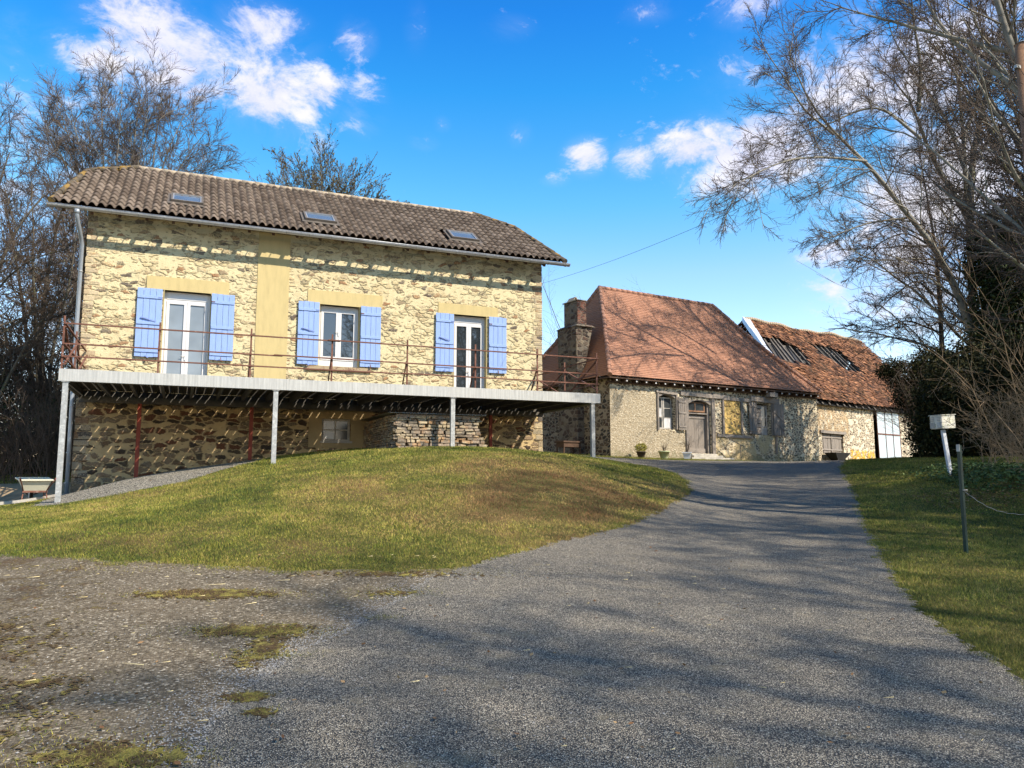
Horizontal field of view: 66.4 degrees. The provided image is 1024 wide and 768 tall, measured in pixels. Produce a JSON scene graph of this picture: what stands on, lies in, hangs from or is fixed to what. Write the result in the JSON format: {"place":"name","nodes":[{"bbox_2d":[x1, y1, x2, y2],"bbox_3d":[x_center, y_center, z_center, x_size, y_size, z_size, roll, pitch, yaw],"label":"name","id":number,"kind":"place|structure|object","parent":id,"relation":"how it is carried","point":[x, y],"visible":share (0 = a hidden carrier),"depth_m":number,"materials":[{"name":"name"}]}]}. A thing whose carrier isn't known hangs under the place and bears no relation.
{"place":"outdoors","nodes":[
{"label":"outdoors","id":0,"kind":"place"},
{"bbox_2d":[29,457,270,506],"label":"gravel path","id":1,"kind":"structure","parent":0,"point":[141,482],"depth_m":18.25,"materials":[{"name":"grey gravel"}]},
{"bbox_2d":[0,445,1023,688],"bbox_3d":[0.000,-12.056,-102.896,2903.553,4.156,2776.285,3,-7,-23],"label":"ground","id":2,"kind":"structure","parent":0,"point":[490,512],"depth_m":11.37,"materials":[{"name":"green plant"}]},
{"bbox_2d":[0,498,36,504],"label":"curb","id":3,"kind":"object","parent":2,"relation":"on","point":[16,501],"visible":0.9,"depth_m":18.29,"materials":[{"name":"concrete"}]},
{"bbox_2d":[0,311,69,473],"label":"evergreen hedge","id":4,"kind":"object","parent":2,"relation":"on","point":[27,383],"visible":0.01,"depth_m":40.02,"materials":[{"name":"plant"}]},
{"bbox_2d":[0,482,70,504],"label":"sandy pad","id":5,"kind":"object","parent":2,"relation":"on","point":[11,492],"visible":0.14,"depth_m":21.63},
{"bbox_2d":[15,477,55,499],"bbox_3d":[-11.466,2.538,18.755,0.771,0.608,1.380,5,-9,-38],"label":"wheelbarrow","id":6,"kind":"object","parent":5,"relation":"on","point":[30,486],"visible":0.84,"depth_m":18.56,"materials":[{"name":"beige metal"}]},
{"bbox_2d":[36,494,54,499],"bbox_3d":[-11.250,2.733,18.859,0.423,0.145,0.060,2,-7,-14],"label":"timber offcut","id":7,"kind":"object","parent":5,"relation":"on","point":[50,496],"visible":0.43,"depth_m":18.85,"materials":[{"name":"paint"}]},
{"bbox_2d":[0,359,75,483],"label":"bare shrub","id":8,"kind":"object","parent":2,"relation":"on","point":[25,440],"visible":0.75,"depth_m":24.24,"materials":[{"name":"brown plant"}]},
{"bbox_2d":[0,346,75,474],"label":"evergreen hedge","id":9,"kind":"object","parent":2,"relation":"on","point":[7,459],"visible":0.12,"depth_m":27.09,"materials":[{"name":"green plant"}]},
{"bbox_2d":[0,319,80,474],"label":"bare shrub","id":10,"kind":"object","parent":2,"relation":"on","point":[43,381],"visible":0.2,"depth_m":27.28,"materials":[{"name":"brown plant"}]},
{"bbox_2d":[0,91,87,437],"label":"bare tree","id":11,"kind":"object","parent":2,"relation":"on","point":[35,343],"visible":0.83,"depth_m":27.13,"materials":[{"name":"brown plant"}]},
{"bbox_2d":[0,143,88,464],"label":"bare tree","id":12,"kind":"object","parent":2,"relation":"on","point":[22,305],"visible":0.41,"depth_m":29.55,"materials":[{"name":"brown plant"}]},
{"bbox_2d":[0,26,255,392],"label":"bare tree","id":13,"kind":"object","parent":2,"relation":"on","point":[71,149],"visible":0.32,"depth_m":36.79,"materials":[{"name":"brown plant"}]},
{"bbox_2d":[0,554,455,767],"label":"yard","id":14,"kind":"structure","parent":2,"relation":"on","point":[20,592],"depth_m":6.15,"materials":[{"name":"grey gravel"}]},
{"bbox_2d":[0,569,530,767],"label":"moss","id":15,"kind":"object","parent":14,"relation":"on","point":[262,647],"visible":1,"depth_m":5.01,"materials":[{"name":"green plant"}]},
{"bbox_2d":[0,558,611,767],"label":"straw tufts","id":16,"kind":"object","parent":14,"relation":"on","point":[190,760],"visible":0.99,"depth_m":5.63,"materials":[{"name":"green plant"}]},
{"bbox_2d":[46,165,569,493],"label":"stone house","id":17,"kind":"structure","parent":2,"relation":"on","point":[173,249],"depth_m":23.65,"materials":[{"name":"beige stone"}]},
{"bbox_2d":[160,291,210,374],"bbox_3d":[-9.420,-1.186,22.575,1.236,2.920,0.169,3,-7,-23],"label":"french door","id":18,"kind":"structure","parent":17,"relation":"in","point":[177,312],"depth_m":22.59,"materials":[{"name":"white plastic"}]},
{"bbox_2d":[322,419,349,440],"bbox_3d":[-5.402,1.413,23.930,0.870,0.680,0.050,3,-7,-23],"label":"basement window","id":19,"kind":"structure","parent":17,"relation":"in","point":[332,429],"depth_m":23.93,"materials":[{"name":"glass"}]},
{"bbox_2d":[318,305,357,367],"bbox_3d":[-5.404,-1.471,24.317,1.216,1.880,0.169,3,-7,-23],"label":"window","id":20,"kind":"structure","parent":17,"relation":"in","point":[342,322],"depth_m":24.32,"materials":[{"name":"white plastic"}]},
{"bbox_2d":[454,315,483,387],"bbox_3d":[-1.452,-0.792,25.917,1.136,2.930,0.169,3,-7,-23],"label":"french door","id":21,"kind":"structure","parent":17,"relation":"in","point":[468,331],"depth_m":25.95,"materials":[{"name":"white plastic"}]},
{"bbox_2d":[54,316,599,502],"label":"raised deck","id":22,"kind":"structure","parent":2,"relation":"on","point":[112,386],"depth_m":21.12,"materials":[{"name":"metal"}]},
{"bbox_2d":[245,123,409,202],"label":"bare tree","id":23,"kind":"object","parent":2,"relation":"on","point":[338,185],"visible":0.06,"depth_m":43.84,"materials":[{"name":"brown plant"}]},
{"bbox_2d":[361,412,486,448],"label":"dry stone store","id":24,"kind":"structure","parent":2,"relation":"on","point":[395,429],"depth_m":21.24,"materials":[{"name":"stone"}]},
{"bbox_2d":[555,441,581,453],"bbox_3d":[2.377,2.736,32.827,1.000,0.671,0.600,5,-8,-34],"label":"garden table","id":25,"kind":"object","parent":2,"relation":"on","point":[569,444],"visible":0.89,"depth_m":32.67,"materials":[{"name":"brown wood"}]},
{"bbox_2d":[542,266,644,344],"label":"bare shrub","id":26,"kind":"object","parent":2,"relation":"on","point":[562,305],"visible":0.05,"depth_m":47.49,"materials":[{"name":"brown plant"}]},
{"bbox_2d":[634,443,646,457],"bbox_3d":[5.303,2.715,32.153,0.528,0.637,0.543,4,-8,-31],"label":"flower pot","id":27,"kind":"object","parent":2,"relation":"on","point":[641,452],"visible":1,"depth_m":32.04,"materials":[{"name":"ceramic"}]},
{"bbox_2d":[658,442,669,458],"bbox_3d":[6.323,2.758,32.546,0.492,0.702,0.489,-1,-7,6],"label":"flower pot","id":28,"kind":"object","parent":2,"relation":"on","point":[663,454],"visible":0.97,"depth_m":32.39,"materials":[{"name":"beige ceramic"}]},
{"bbox_2d":[542,285,822,460],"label":"cottage","id":29,"kind":"structure","parent":2,"relation":"on","point":[677,384],"depth_m":35.61,"materials":[{"name":"beige stone"}]},
{"bbox_2d":[659,397,671,428],"bbox_3d":[6.573,1.248,34.030,0.940,1.420,0.050,4,-8,-31],"label":"window","id":30,"kind":"structure","parent":29,"relation":"in","point":[665,414],"depth_m":34.07,"materials":[{"name":"paint"}]},
{"bbox_2d":[689,413,707,453],"bbox_3d":[8.198,2.195,34.879,1.330,1.800,0.180,4,-8,-31],"label":"door","id":31,"kind":"structure","parent":29,"relation":"in","point":[696,422],"depth_m":34.99,"materials":[{"name":"brown wood"}]},
{"bbox_2d":[757,405,767,434],"bbox_3d":[11.760,1.694,37.096,0.940,1.440,0.060,4,-8,-31],"label":"window","id":32,"kind":"structure","parent":29,"relation":"in","point":[762,413],"depth_m":37.15,"materials":[{"name":"glass"}]},
{"bbox_2d":[680,436,696,458],"bbox_3d":[7.383,2.629,33.166,0.650,1.118,0.751,4,-8,-31],"label":"flower pot","id":33,"kind":"object","parent":2,"relation":"on","point":[686,454],"visible":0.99,"depth_m":32.94,"materials":[{"name":"white ceramic"}]},
{"bbox_2d":[735,317,915,460],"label":"barn","id":34,"kind":"structure","parent":2,"relation":"on","point":[855,432],"depth_m":45.26,"materials":[{"name":"tile"}]},
{"bbox_2d":[876,411,901,457],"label":"sheet door","id":35,"kind":"structure","parent":34,"relation":"in","point":[890,446],"depth_m":45.85,"materials":[{"name":"white paint"}]},
{"bbox_2d":[681,0,1004,345],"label":"bare tree","id":36,"kind":"object","parent":2,"relation":"on","point":[959,300],"visible":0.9,"depth_m":32.13,"materials":[{"name":"brown plant"}]},
{"bbox_2d":[827,340,964,452],"bbox_3d":[15.722,0.729,30.498,5.555,4.462,5.176,-4,-8,30],"label":"bare shrub","id":37,"kind":"object","parent":2,"relation":"on","point":[890,420],"visible":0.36,"depth_m":30.26,"materials":[{"name":"brown plant"}]},
{"bbox_2d":[782,169,1023,463],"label":"bramble","id":38,"kind":"object","parent":2,"relation":"on","point":[996,347],"visible":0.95,"depth_m":16.82,"materials":[{"name":"brown plant"}]},
{"bbox_2d":[783,0,1023,320],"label":"bare tree","id":39,"kind":"object","parent":2,"relation":"on","point":[956,41],"visible":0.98,"depth_m":13.90,"materials":[{"name":"brown plant"}]},
{"bbox_2d":[825,82,985,385],"bbox_3d":[18.635,-5.103,36.329,8.046,17.374,7.269,-2,-7,16],"label":"bare tree","id":40,"kind":"object","parent":2,"relation":"on","point":[904,327],"visible":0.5,"depth_m":35.63,"materials":[{"name":"brown plant"}]},
{"bbox_2d":[807,0,1023,379],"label":"bare tree","id":41,"kind":"object","parent":2,"relation":"on","point":[949,131],"visible":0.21,"depth_m":35.24,"materials":[{"name":"brown plant"}]},
{"bbox_2d":[872,341,959,455],"bbox_3d":[16.715,0.572,31.162,3.696,4.929,3.711,3,-7,-23],"label":"evergreen bush","id":42,"kind":"object","parent":2,"relation":"on","point":[885,372],"visible":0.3,"depth_m":31.32,"materials":[{"name":"plant"}]},
{"bbox_2d":[825,0,1023,390],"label":"bare tree","id":43,"kind":"object","parent":2,"relation":"on","point":[992,284],"visible":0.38,"depth_m":33.72,"materials":[{"name":"brown plant"}]},
{"bbox_2d":[930,414,955,474],"bbox_3d":[9.345,1.417,16.913,0.430,1.525,0.340,2,-7,-20],"label":"mailbox","id":44,"kind":"object","parent":2,"relation":"on","point":[936,421],"visible":0.88,"depth_m":16.85,"materials":[{"name":"beige paint"}]},
{"bbox_2d":[883,0,1023,351],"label":"bare tree","id":45,"kind":"object","parent":2,"relation":"on","point":[957,75],"visible":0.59,"depth_m":21.70,"materials":[{"name":"brown plant"}]},
{"bbox_2d":[890,475,1023,522],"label":"leaf litter","id":46,"kind":"object","parent":2,"relation":"on","point":[949,499],"visible":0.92,"depth_m":14.49,"materials":[{"name":"brown plant"}]},
{"bbox_2d":[895,462,1023,495],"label":"ground ivy","id":47,"kind":"object","parent":2,"relation":"on","point":[998,467],"visible":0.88,"depth_m":15.98,"materials":[{"name":"green plant"}]},
{"bbox_2d":[898,315,1023,457],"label":"evergreen bush","id":48,"kind":"object","parent":2,"relation":"on","point":[931,404],"visible":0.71,"depth_m":24.19,"materials":[{"name":"green plant"}]},
{"bbox_2d":[956,444,968,552],"bbox_3d":[5.733,1.556,9.947,0.044,1.570,0.045,3,-7,-23],"label":"fence stake","id":49,"kind":"object","parent":2,"relation":"on","point":[962,496],"visible":0.76,"depth_m":9.95,"materials":[{"name":"metal"}]},
{"bbox_2d":[963,489,1023,514],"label":"cord","id":50,"kind":"object","parent":49,"relation":"attached to","point":[966,490],"visible":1,"depth_m":9.09,"materials":[{"name":"paint"}]},
{"bbox_2d":[927,330,1023,472],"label":"bramble","id":51,"kind":"object","parent":2,"relation":"on","point":[1005,437],"visible":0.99,"depth_m":14.70,"materials":[{"name":"plant"}]},
{"bbox_2d":[955,373,1023,464],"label":"bramble","id":52,"kind":"object","parent":2,"relation":"on","point":[1001,433],"visible":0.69,"depth_m":18.56,"materials":[{"name":"plant"}]},
{"bbox_2d":[1013,40,1023,164],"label":"utility pole","id":53,"kind":"object","parent":2,"relation":"on","point":[1019,51],"visible":1,"depth_m":12.63,"materials":[{"name":"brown wood"}]},
{"bbox_2d":[545,69,1015,282],"bbox_3d":[4.607,-4.152,19.905,0.009,0.409,16.305,3,-8,-26],"label":"overhead wire","id":54,"kind":"object","parent":53,"relation":"attached to","point":[808,175],"visible":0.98,"depth_m":16.33,"materials":[{"name":"black rubber"}]},
{"bbox_2d":[0,0,1023,404],"label":"sky","id":55,"kind":"structure","parent":0,"point":[585,127],"materials":[{"name":"blue"}]},
{"bbox_2d":[173,457,1023,767],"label":"driveway","id":56,"kind":"structure","parent":0,"point":[807,587],"depth_m":5.43,"materials":[{"name":"grey asphalt"}]},
{"bbox_2d":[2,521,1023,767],"bbox_3d":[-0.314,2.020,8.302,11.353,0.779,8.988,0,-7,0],"label":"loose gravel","id":57,"kind":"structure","parent":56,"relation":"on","point":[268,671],"depth_m":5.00,"materials":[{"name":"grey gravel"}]},
{"bbox_2d":[32,450,1000,763],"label":"fallen leaves","id":58,"kind":"object","parent":56,"relation":"on","point":[488,650],"visible":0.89,"depth_m":5.27,"materials":[{"name":"brown plant"}]},
{"bbox_2d":[825,452,850,459],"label":"feed trough","id":59,"kind":"object","parent":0,"point":[836,456],"visible":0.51,"depth_m":40.85,"materials":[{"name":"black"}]}
]}

